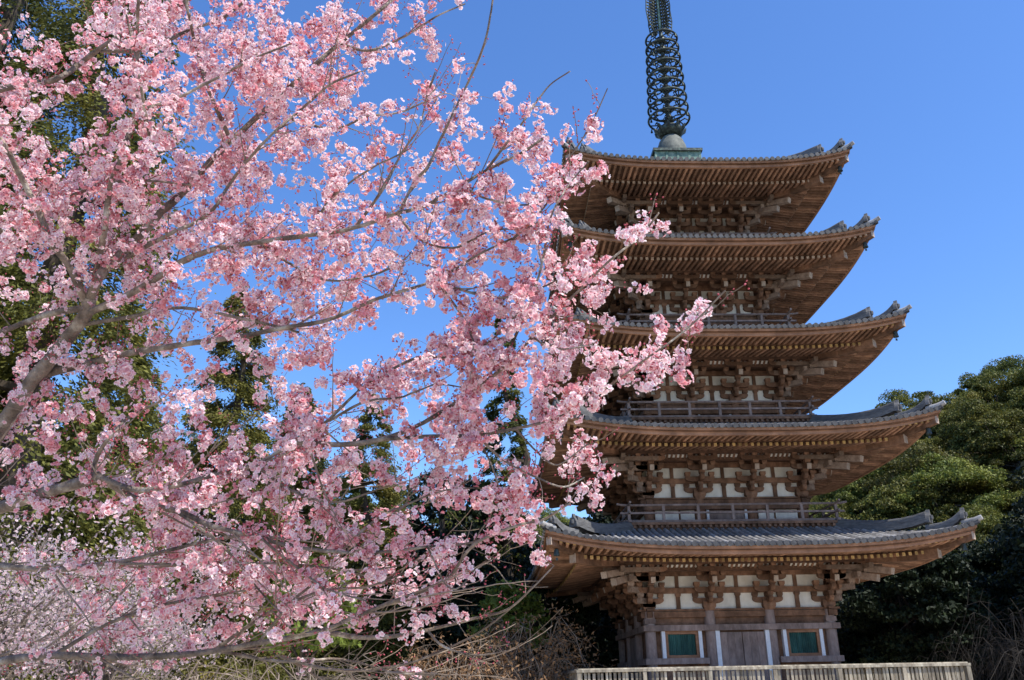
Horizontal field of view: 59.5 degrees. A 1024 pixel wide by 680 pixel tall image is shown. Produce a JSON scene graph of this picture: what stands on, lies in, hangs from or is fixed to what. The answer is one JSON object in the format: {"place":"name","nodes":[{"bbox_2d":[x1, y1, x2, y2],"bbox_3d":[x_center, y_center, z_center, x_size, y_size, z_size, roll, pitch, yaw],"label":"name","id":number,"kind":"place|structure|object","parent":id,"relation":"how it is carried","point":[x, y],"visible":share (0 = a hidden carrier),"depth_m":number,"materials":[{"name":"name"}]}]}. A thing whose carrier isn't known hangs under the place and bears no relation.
{"place":"outdoors","nodes":[
{"label":"outdoors","id":0,"kind":"place"},
{"bbox_2d":[0,0,1023,527],"label":"sky","id":1,"kind":"structure","parent":0,"point":[928,94],"materials":[{"name":"blue"}]},
{"bbox_2d":[53,453,1011,678],"bbox_3d":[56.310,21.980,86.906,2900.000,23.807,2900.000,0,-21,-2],"label":"ground","id":2,"kind":"structure","parent":0,"point":[1006,467],"depth_m":81.67,"materials":[{"name":"soil"}]},
{"bbox_2d":[5,240,56,679],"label":"cedar tree","id":3,"kind":"object","parent":2,"relation":"on","point":[28,677],"depth_m":29.49,"materials":[{"name":"green plant"}]},
{"bbox_2d":[0,0,66,679],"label":"cedar tree","id":4,"kind":"object","parent":2,"relation":"on","point":[12,12],"visible":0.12,"depth_m":29.13,"materials":[{"name":"green plant"}]},
{"bbox_2d":[12,301,196,679],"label":"cedar tree","id":5,"kind":"object","parent":2,"relation":"on","point":[142,435],"visible":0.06,"depth_m":31.52,"materials":[{"name":"green plant"}]},
{"bbox_2d":[0,0,215,679],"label":"cedar tree","id":6,"kind":"object","parent":2,"relation":"on","point":[90,105],"visible":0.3,"depth_m":23.25,"materials":[{"name":"green plant"}]},
{"bbox_2d":[93,444,149,473],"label":"evergreen tree","id":7,"kind":"object","parent":2,"relation":"on","point":[118,454],"depth_m":82.18,"materials":[{"name":"green plant"}]},
{"bbox_2d":[133,418,176,470],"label":"evergreen tree","id":8,"kind":"object","parent":2,"relation":"on","point":[160,426],"visible":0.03,"depth_m":96.01,"materials":[{"name":"green plant"}]},
{"bbox_2d":[159,430,211,469],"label":"evergreen tree","id":9,"kind":"object","parent":2,"relation":"on","point":[178,439],"visible":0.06,"depth_m":91.13,"materials":[{"name":"green plant"}]},
{"bbox_2d":[144,497,281,679],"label":"shaded tree","id":10,"kind":"object","parent":2,"relation":"on","point":[243,519],"visible":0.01,"depth_m":48.12,"materials":[{"name":"green plant"}]},
{"bbox_2d":[194,481,243,527],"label":"evergreen tree","id":11,"kind":"object","parent":2,"relation":"on","point":[235,516],"visible":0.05,"depth_m":82.14,"materials":[{"name":"green plant"}]},
{"bbox_2d":[131,286,320,679],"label":"cedar tree","id":12,"kind":"object","parent":2,"relation":"on","point":[239,381],"visible":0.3,"depth_m":34.25,"materials":[{"name":"green plant"}]},
{"bbox_2d":[199,383,361,679],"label":"cedar tree","id":13,"kind":"object","parent":2,"relation":"on","point":[321,467],"visible":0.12,"depth_m":38.01,"materials":[{"name":"green plant"}]},
{"bbox_2d":[257,467,318,519],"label":"evergreen tree","id":14,"kind":"object","parent":2,"relation":"on","point":[301,482],"visible":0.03,"depth_m":89.84,"materials":[{"name":"green plant"}]},
{"bbox_2d":[320,477,372,505],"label":"evergreen tree","id":15,"kind":"object","parent":2,"relation":"on","point":[356,490],"visible":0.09,"depth_m":95.32,"materials":[{"name":"green plant"}]},
{"bbox_2d":[305,504,420,678],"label":"shaded tree","id":16,"kind":"object","parent":2,"relation":"on","point":[360,560],"visible":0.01,"depth_m":46.30,"materials":[{"name":"green plant"}]},
{"bbox_2d":[304,394,431,679],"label":"cedar tree","id":17,"kind":"object","parent":2,"relation":"on","point":[387,495],"visible":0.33,"depth_m":40.58,"materials":[{"name":"green plant"}]},
{"bbox_2d":[383,493,420,519],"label":"evergreen tree","id":18,"kind":"object","parent":2,"relation":"on","point":[407,502],"visible":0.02,"depth_m":99.13,"materials":[{"name":"green plant"}]},
{"bbox_2d":[355,520,450,646],"bbox_3d":[-6.729,15.756,51.106,8.287,11.240,7.726,-6,-22,13],"label":"shaded tree","id":19,"kind":"object","parent":2,"relation":"on","point":[426,528],"depth_m":52.73,"materials":[{"name":"green plant"}]},
{"bbox_2d":[367,555,466,679],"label":"shaded tree","id":20,"kind":"object","parent":2,"relation":"on","point":[455,632],"visible":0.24,"depth_m":39.65,"materials":[{"name":"green plant"}]},
{"bbox_2d":[409,496,458,531],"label":"evergreen tree","id":21,"kind":"object","parent":2,"relation":"on","point":[432,522],"visible":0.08,"depth_m":92.45,"materials":[{"name":"green plant"}]},
{"bbox_2d":[358,468,541,660],"bbox_3d":[-3.356,13.908,50.288,10.715,13.962,11.252,9,-23,-24],"label":"shaded tree","id":22,"kind":"object","parent":2,"relation":"on","point":[441,530],"visible":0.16,"depth_m":50.43,"materials":[{"name":"green plant"}]},
{"bbox_2d":[439,511,492,579],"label":"evergreen tree","id":23,"kind":"object","parent":2,"relation":"on","point":[456,517],"visible":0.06,"depth_m":85.58,"materials":[{"name":"green plant"}]},
{"bbox_2d":[420,568,524,679],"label":"shaded tree","id":24,"kind":"object","parent":2,"relation":"on","point":[479,596],"visible":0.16,"depth_m":40.88,"materials":[{"name":"green plant"}]},
{"bbox_2d":[450,518,552,601],"bbox_3d":[-0.696,16.087,53.978,8.795,12.484,9.328,11,-24,-28],"label":"shaded tree","id":25,"kind":"object","parent":2,"relation":"on","point":[465,526],"depth_m":53.75,"materials":[{"name":"green plant"}]},
{"bbox_2d":[465,306,544,672],"bbox_3d":[-0.293,8.686,50.146,5.433,23.542,5.358,5,-22,-16],"label":"slender cedar","id":26,"kind":"object","parent":2,"relation":"on","point":[520,452],"visible":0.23,"depth_m":50.55,"materials":[{"name":"green plant"}]},
{"bbox_2d":[465,542,600,679],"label":"shaded tree","id":27,"kind":"object","parent":2,"relation":"on","point":[523,550],"visible":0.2,"depth_m":42.85,"materials":[{"name":"green plant"}]},
{"bbox_2d":[524,511,542,541],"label":"evergreen tree","id":28,"kind":"object","parent":2,"relation":"on","point":[539,530],"visible":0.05,"depth_m":88.97,"materials":[{"name":"green plant"}]},
{"bbox_2d":[525,507,570,530],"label":"evergreen tree","id":29,"kind":"object","parent":2,"relation":"on","point":[559,516],"visible":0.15,"depth_m":101.44,"materials":[{"name":"green plant"}]},
{"bbox_2d":[514,523,607,671],"bbox_3d":[2.135,15.972,51.475,7.956,10.790,7.417,-16,-25,33],"label":"shaded tree","id":30,"kind":"object","parent":2,"relation":"on","point":[594,642],"visible":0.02,"depth_m":49.72,"materials":[{"name":"green plant"}]},
{"bbox_2d":[536,595,619,679],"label":"shaded tree","id":31,"kind":"object","parent":2,"relation":"on","point":[581,617],"visible":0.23,"depth_m":40.44,"materials":[{"name":"green plant"}]},
{"bbox_2d":[569,510,617,673],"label":"shaded tree","id":32,"kind":"object","parent":2,"relation":"on","point":[598,516],"visible":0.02,"depth_m":54.74,"materials":[{"name":"green plant"}]},
{"bbox_2d":[586,514,618,660],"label":"shaded tree","id":33,"kind":"object","parent":2,"relation":"on","point":[602,642],"visible":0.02,"depth_m":48.04,"materials":[{"name":"green plant"}]},
{"bbox_2d":[525,0,982,679],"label":"pagoda","id":34,"kind":"object","parent":2,"relation":"on","point":[713,544],"visible":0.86,"depth_m":34.53,"materials":[{"name":"brown wood"}]},
{"bbox_2d":[553,548,559,559],"bbox_3d":[1.477,7.051,29.669,0.217,0.484,0.217,0,-21,-2],"label":"wind bell","id":35,"kind":"object","parent":34,"relation":"hanging from","point":[556,551],"visible":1,"depth_m":29.60,"materials":[{"name":"teal metal"}]},
{"bbox_2d":[630,636,636,679],"bbox_3d":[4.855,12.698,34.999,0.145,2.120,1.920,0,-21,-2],"label":"post","id":36,"kind":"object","parent":34,"relation":"in","point":[632,640],"depth_m":35.20,"materials":[{"name":"brown wood"}]},
{"bbox_2d":[660,631,703,657],"bbox_3d":[6.095,10.916,32.106,1.454,0.916,0.218,0,-21,-2],"label":"window","id":37,"kind":"structure","parent":34,"relation":"in","point":[674,644],"depth_m":32.09,"materials":[{"name":"green wood"}]},
{"bbox_2d":[706,509,747,518],"bbox_3d":[8.200,6.699,34.193,1.557,0.435,0.148,0,-21,-2],"label":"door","id":38,"kind":"structure","parent":34,"relation":"in","point":[711,515],"depth_m":34.17,"materials":[{"name":"brown wood"}]},
{"bbox_2d":[715,630,773,679],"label":"door","id":39,"kind":"structure","parent":34,"relation":"in","point":[734,647],"depth_m":32.07,"materials":[{"name":"brown wood"}]},
{"bbox_2d":[781,629,825,655],"bbox_3d":[10.492,10.897,32.272,1.454,0.916,0.218,0,-21,-2],"label":"window","id":40,"kind":"structure","parent":34,"relation":"in","point":[796,642],"depth_m":32.25,"materials":[{"name":"green wood"}]},
{"bbox_2d":[838,166,842,173],"bbox_3d":[13.559,-7.055,37.027,0.217,0.484,0.217,0,-21,-2],"label":"wind bell","id":41,"kind":"object","parent":34,"relation":"hanging from","point":[840,169],"visible":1,"depth_m":36.98,"materials":[{"name":"teal metal"}]},
{"bbox_2d":[863,242,867,250],"bbox_3d":[13.964,-3.742,35.407,0.217,0.484,0.217,0,-21,-2],"label":"wind bell","id":42,"kind":"object","parent":34,"relation":"hanging from","point":[865,245],"visible":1,"depth_m":35.36,"materials":[{"name":"teal metal"}]},
{"bbox_2d":[893,331,898,340],"bbox_3d":[14.415,-0.202,33.658,0.217,0.484,0.217,0,-21,-2],"label":"wind bell","id":43,"kind":"object","parent":34,"relation":"hanging from","point":[895,335],"visible":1,"depth_m":33.61,"materials":[{"name":"teal metal"}]},
{"bbox_2d":[926,428,931,437],"bbox_3d":[14.855,3.269,31.947,0.217,0.484,0.217,0,-21,-2],"label":"wind bell","id":44,"kind":"object","parent":34,"relation":"hanging from","point":[928,431],"visible":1,"depth_m":31.89,"materials":[{"name":"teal metal"}]},
{"bbox_2d":[961,543,967,554],"bbox_3d":[15.247,6.993,30.189,0.217,0.484,0.217,0,-21,-2],"label":"wind bell","id":45,"kind":"object","parent":34,"relation":"hanging from","point":[964,546],"visible":1,"depth_m":30.13,"materials":[{"name":"teal metal"}]},
{"bbox_2d":[810,485,859,517],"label":"evergreen tree","id":46,"kind":"object","parent":2,"relation":"on","point":[829,496],"visible":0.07,"depth_m":83.61,"materials":[{"name":"green plant"}]},
{"bbox_2d":[808,497,893,519],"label":"evergreen tree","id":47,"kind":"object","parent":2,"relation":"on","point":[845,515],"visible":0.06,"depth_m":72.00,"materials":[{"name":"green plant"}]},
{"bbox_2d":[820,471,882,514],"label":"evergreen tree","id":48,"kind":"object","parent":2,"relation":"on","point":[853,511],"visible":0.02,"depth_m":86.51,"materials":[{"name":"green plant"}]},
{"bbox_2d":[829,478,874,518],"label":"evergreen tree","id":49,"kind":"object","parent":2,"relation":"on","point":[847,496],"visible":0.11,"depth_m":77.45,"materials":[{"name":"green plant"}]},
{"bbox_2d":[839,587,872,649],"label":"shaded tree","id":50,"kind":"object","parent":2,"relation":"on","point":[853,631],"depth_m":46.02,"materials":[{"name":"green plant"}]},
{"bbox_2d":[836,581,917,655],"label":"shaded tree","id":51,"kind":"object","parent":2,"relation":"on","point":[863,633],"visible":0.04,"depth_m":45.43,"materials":[{"name":"green plant"}]},
{"bbox_2d":[855,485,916,519],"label":"evergreen tree","id":52,"kind":"object","parent":2,"relation":"on","point":[869,500],"visible":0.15,"depth_m":70.94,"materials":[{"name":"green plant"}]},
{"bbox_2d":[851,457,934,514],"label":"evergreen tree","id":53,"kind":"object","parent":2,"relation":"on","point":[879,472],"visible":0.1,"depth_m":78.92,"materials":[{"name":"green plant"}]},
{"bbox_2d":[835,567,955,678],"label":"shaded tree","id":54,"kind":"object","parent":2,"relation":"on","point":[868,603],"visible":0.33,"depth_m":42.37,"materials":[{"name":"green plant"}]},
{"bbox_2d":[836,564,978,678],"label":"shaded tree","id":55,"kind":"object","parent":2,"relation":"on","point":[911,611],"visible":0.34,"depth_m":41.45,"materials":[{"name":"green plant"}]},
{"bbox_2d":[875,389,939,440],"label":"evergreen tree","id":56,"kind":"object","parent":2,"relation":"on","point":[906,400],"visible":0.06,"depth_m":93.42,"materials":[{"name":"green plant"}]},
{"bbox_2d":[869,475,958,529],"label":"evergreen tree","id":57,"kind":"object","parent":2,"relation":"on","point":[944,512],"visible":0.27,"depth_m":70.15,"materials":[{"name":"green plant"}]},
{"bbox_2d":[860,440,978,515],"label":"evergreen tree","id":58,"kind":"object","parent":2,"relation":"on","point":[914,453],"visible":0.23,"depth_m":73.92,"materials":[{"name":"green plant"}]},
{"bbox_2d":[897,437,953,488],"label":"evergreen tree","id":59,"kind":"object","parent":2,"relation":"on","point":[936,441],"visible":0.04,"depth_m":81.33,"materials":[{"name":"green plant"}]},
{"bbox_2d":[902,390,962,454],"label":"evergreen tree","id":60,"kind":"object","parent":2,"relation":"on","point":[936,399],"visible":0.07,"depth_m":87.31,"materials":[{"name":"green plant"}]},
{"bbox_2d":[868,551,997,674],"bbox_3d":[19.819,13.343,42.076,5.708,8.305,6.123,-2,-21,2],"label":"shaded tree","id":61,"kind":"object","parent":2,"relation":"on","point":[950,610],"visible":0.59,"depth_m":40.95,"materials":[{"name":"green plant"}]},
{"bbox_2d":[894,520,977,631],"bbox_3d":[25.505,16.322,53.648,8.755,10.864,8.338,10,-24,-26],"label":"shaded tree","id":62,"kind":"object","parent":2,"relation":"on","point":[922,527],"visible":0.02,"depth_m":53.61,"materials":[{"name":"green plant"}]},
{"bbox_2d":[890,451,1014,533],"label":"evergreen tree","id":63,"kind":"object","parent":2,"relation":"on","point":[945,471],"visible":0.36,"depth_m":70.02,"materials":[{"name":"green plant"}]},
{"bbox_2d":[924,395,999,461],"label":"evergreen tree","id":64,"kind":"object","parent":2,"relation":"on","point":[943,415],"visible":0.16,"depth_m":83.53,"materials":[{"name":"green plant"}]},
{"bbox_2d":[919,542,1015,674],"bbox_3d":[25.919,15.360,49.308,6.554,9.536,7.031,-3,-21,5],"label":"shaded tree","id":65,"kind":"object","parent":2,"relation":"on","point":[994,567],"visible":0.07,"depth_m":48.63,"materials":[{"name":"green plant"}]},
{"bbox_2d":[940,372,999,411],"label":"evergreen tree","id":66,"kind":"object","parent":2,"relation":"on","point":[969,384],"visible":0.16,"depth_m":89.66,"materials":[{"name":"green plant"}]},
{"bbox_2d":[939,544,1008,679],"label":"shaded tree","id":67,"kind":"object","parent":2,"relation":"on","point":[970,558],"visible":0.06,"depth_m":47.95,"materials":[{"name":"green plant"}]},
{"bbox_2d":[936,397,1023,483],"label":"evergreen tree","id":68,"kind":"object","parent":2,"relation":"on","point":[967,428],"visible":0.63,"depth_m":77.72,"materials":[{"name":"green plant"}]},
{"bbox_2d":[950,472,1012,514],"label":"evergreen tree","id":69,"kind":"object","parent":2,"relation":"on","point":[965,496],"visible":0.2,"depth_m":70.95,"materials":[{"name":"green plant"}]},
{"bbox_2d":[967,528,996,546],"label":"evergreen tree","id":70,"kind":"object","parent":2,"relation":"on","point":[978,536],"depth_m":60.38,"materials":[{"name":"green plant"}]},
{"bbox_2d":[958,503,1009,540],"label":"evergreen tree","id":71,"kind":"object","parent":2,"relation":"on","point":[990,520],"visible":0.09,"depth_m":65.30,"materials":[{"name":"green plant"}]},
{"bbox_2d":[958,355,1023,403],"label":"evergreen tree","id":72,"kind":"object","parent":2,"relation":"on","point":[1006,364],"visible":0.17,"depth_m":91.44,"materials":[{"name":"green plant"}]},
{"bbox_2d":[963,371,1023,440],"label":"evergreen tree","id":73,"kind":"object","parent":2,"relation":"on","point":[980,389],"visible":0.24,"depth_m":84.49,"materials":[{"name":"green plant"}]},
{"bbox_2d":[970,556,1019,679],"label":"shaded tree","id":74,"kind":"object","parent":2,"relation":"on","point":[989,571],"visible":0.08,"depth_m":47.38,"materials":[{"name":"green plant"}]},
{"bbox_2d":[967,506,1023,664],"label":"shaded tree","id":75,"kind":"object","parent":2,"relation":"on","point":[979,580],"visible":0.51,"depth_m":44.78,"materials":[{"name":"green plant"}]},
{"bbox_2d":[975,423,1023,494],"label":"evergreen tree","id":76,"kind":"object","parent":2,"relation":"on","point":[1014,456],"visible":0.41,"depth_m":75.36,"materials":[{"name":"green plant"}]},
{"bbox_2d":[978,489,1023,535],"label":"evergreen tree","id":77,"kind":"object","parent":2,"relation":"on","point":[1018,493],"visible":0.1,"depth_m":67.80,"materials":[{"name":"green plant"}]},
{"bbox_2d":[982,461,1023,600],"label":"shaded tree","id":78,"kind":"object","parent":2,"relation":"on","point":[1017,542],"visible":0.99,"depth_m":40.91,"materials":[{"name":"green plant"}]},
{"bbox_2d":[985,569,1023,678],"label":"shaded tree","id":79,"kind":"object","parent":2,"relation":"on","point":[1001,589],"visible":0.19,"depth_m":44.87,"materials":[{"name":"green plant"}]},
{"bbox_2d":[987,518,1023,599],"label":"shaded tree","id":80,"kind":"object","parent":2,"relation":"on","point":[1005,579],"visible":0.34,"depth_m":43.89,"materials":[{"name":"green plant"}]},
{"bbox_2d":[998,373,1023,406],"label":"evergreen tree","id":81,"kind":"object","parent":2,"relation":"on","point":[1007,391],"visible":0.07,"depth_m":84.80,"materials":[{"name":"green plant"}]},
{"bbox_2d":[999,357,1023,402],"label":"evergreen tree","id":82,"kind":"object","parent":2,"relation":"on","point":[1015,376],"visible":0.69,"depth_m":83.40,"materials":[{"name":"green plant"}]},
{"bbox_2d":[1003,397,1023,443],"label":"evergreen tree","id":83,"kind":"object","parent":2,"relation":"on","point":[1021,405],"visible":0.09,"depth_m":80.95,"materials":[{"name":"green plant"}]},
{"bbox_2d":[1007,473,1023,493],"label":"evergreen tree","id":84,"kind":"object","parent":2,"relation":"on","point":[1017,486],"visible":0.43,"depth_m":70.30,"materials":[{"name":"green plant"}]},
{"bbox_2d":[1008,557,1023,630],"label":"shaded tree","id":85,"kind":"object","parent":2,"relation":"on","point":[1020,605],"visible":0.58,"depth_m":41.09,"materials":[{"name":"green plant"}]},
{"bbox_2d":[1010,436,1023,472],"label":"evergreen tree","id":86,"kind":"object","parent":2,"relation":"on","point":[1020,443],"visible":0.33,"depth_m":74.84,"materials":[{"name":"green plant"}]},
{"label":"gravel court","id":87,"kind":"structure","parent":0,"visible":0},
{"bbox_2d":[0,491,195,679],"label":"white cherry tree","id":88,"kind":"object","parent":87,"relation":"on","point":[35,617],"visible":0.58,"depth_m":10.40,"materials":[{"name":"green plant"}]},
{"bbox_2d":[0,639,221,679],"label":"bare shrub","id":89,"kind":"object","parent":87,"relation":"on","point":[112,677],"visible":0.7,"depth_m":11.23,"materials":[{"name":"brown plant"}]},
{"bbox_2d":[0,492,251,679],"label":"white cherry tree","id":90,"kind":"object","parent":87,"relation":"on","point":[81,664],"visible":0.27,"depth_m":12.79,"materials":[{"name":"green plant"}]},
{"bbox_2d":[38,633,324,679],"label":"bare shrub","id":91,"kind":"object","parent":87,"relation":"on","point":[195,674],"visible":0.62,"depth_m":12.21,"materials":[{"name":"brown plant"}]},
{"bbox_2d":[141,637,397,679],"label":"bare shrub","id":92,"kind":"object","parent":87,"relation":"on","point":[301,677],"visible":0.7,"depth_m":13.32,"materials":[{"name":"brown plant"}]},
{"bbox_2d":[242,556,368,679],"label":"maple tree","id":93,"kind":"object","parent":87,"relation":"on","point":[297,649],"visible":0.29,"depth_m":23.90,"materials":[{"name":"green plant"}]},
{"bbox_2d":[283,653,463,679],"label":"bare shrub","id":94,"kind":"object","parent":87,"relation":"on","point":[394,678],"visible":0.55,"depth_m":15.78,"materials":[{"name":"brown plant"}]},
{"bbox_2d":[0,0,749,679],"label":"cherry tree","id":95,"kind":"object","parent":87,"relation":"on","point":[108,182],"visible":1,"depth_m":4.94,"materials":[{"name":"pink plant"}]},
{"bbox_2d":[381,624,540,679],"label":"withered shrub","id":96,"kind":"object","parent":87,"relation":"on","point":[421,666],"visible":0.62,"depth_m":29.00,"materials":[{"name":"brown plant"}]},
{"bbox_2d":[466,579,552,677],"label":"maple tree","id":97,"kind":"object","parent":87,"relation":"on","point":[527,605],"visible":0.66,"depth_m":35.16,"materials":[{"name":"green plant"}]},
{"bbox_2d":[445,602,621,679],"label":"withered shrub","id":98,"kind":"object","parent":87,"relation":"on","point":[544,674],"visible":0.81,"depth_m":30.98,"materials":[{"name":"brown plant"}]},
{"bbox_2d":[550,662,972,679],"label":"picket fence","id":99,"kind":"object","parent":87,"relation":"on","point":[920,671],"visible":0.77,"depth_m":28.74,"materials":[{"name":"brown wood"}]},
{"bbox_2d":[914,628,1023,679],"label":"bare tree","id":100,"kind":"object","parent":87,"relation":"on","point":[975,663],"visible":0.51,"depth_m":38.67,"materials":[{"name":"brown plant"}]},
{"bbox_2d":[952,588,1023,679],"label":"bush","id":101,"kind":"object","parent":87,"relation":"on","point":[1014,653],"visible":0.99,"depth_m":34.89,"materials":[{"name":"plant"}]}
]}

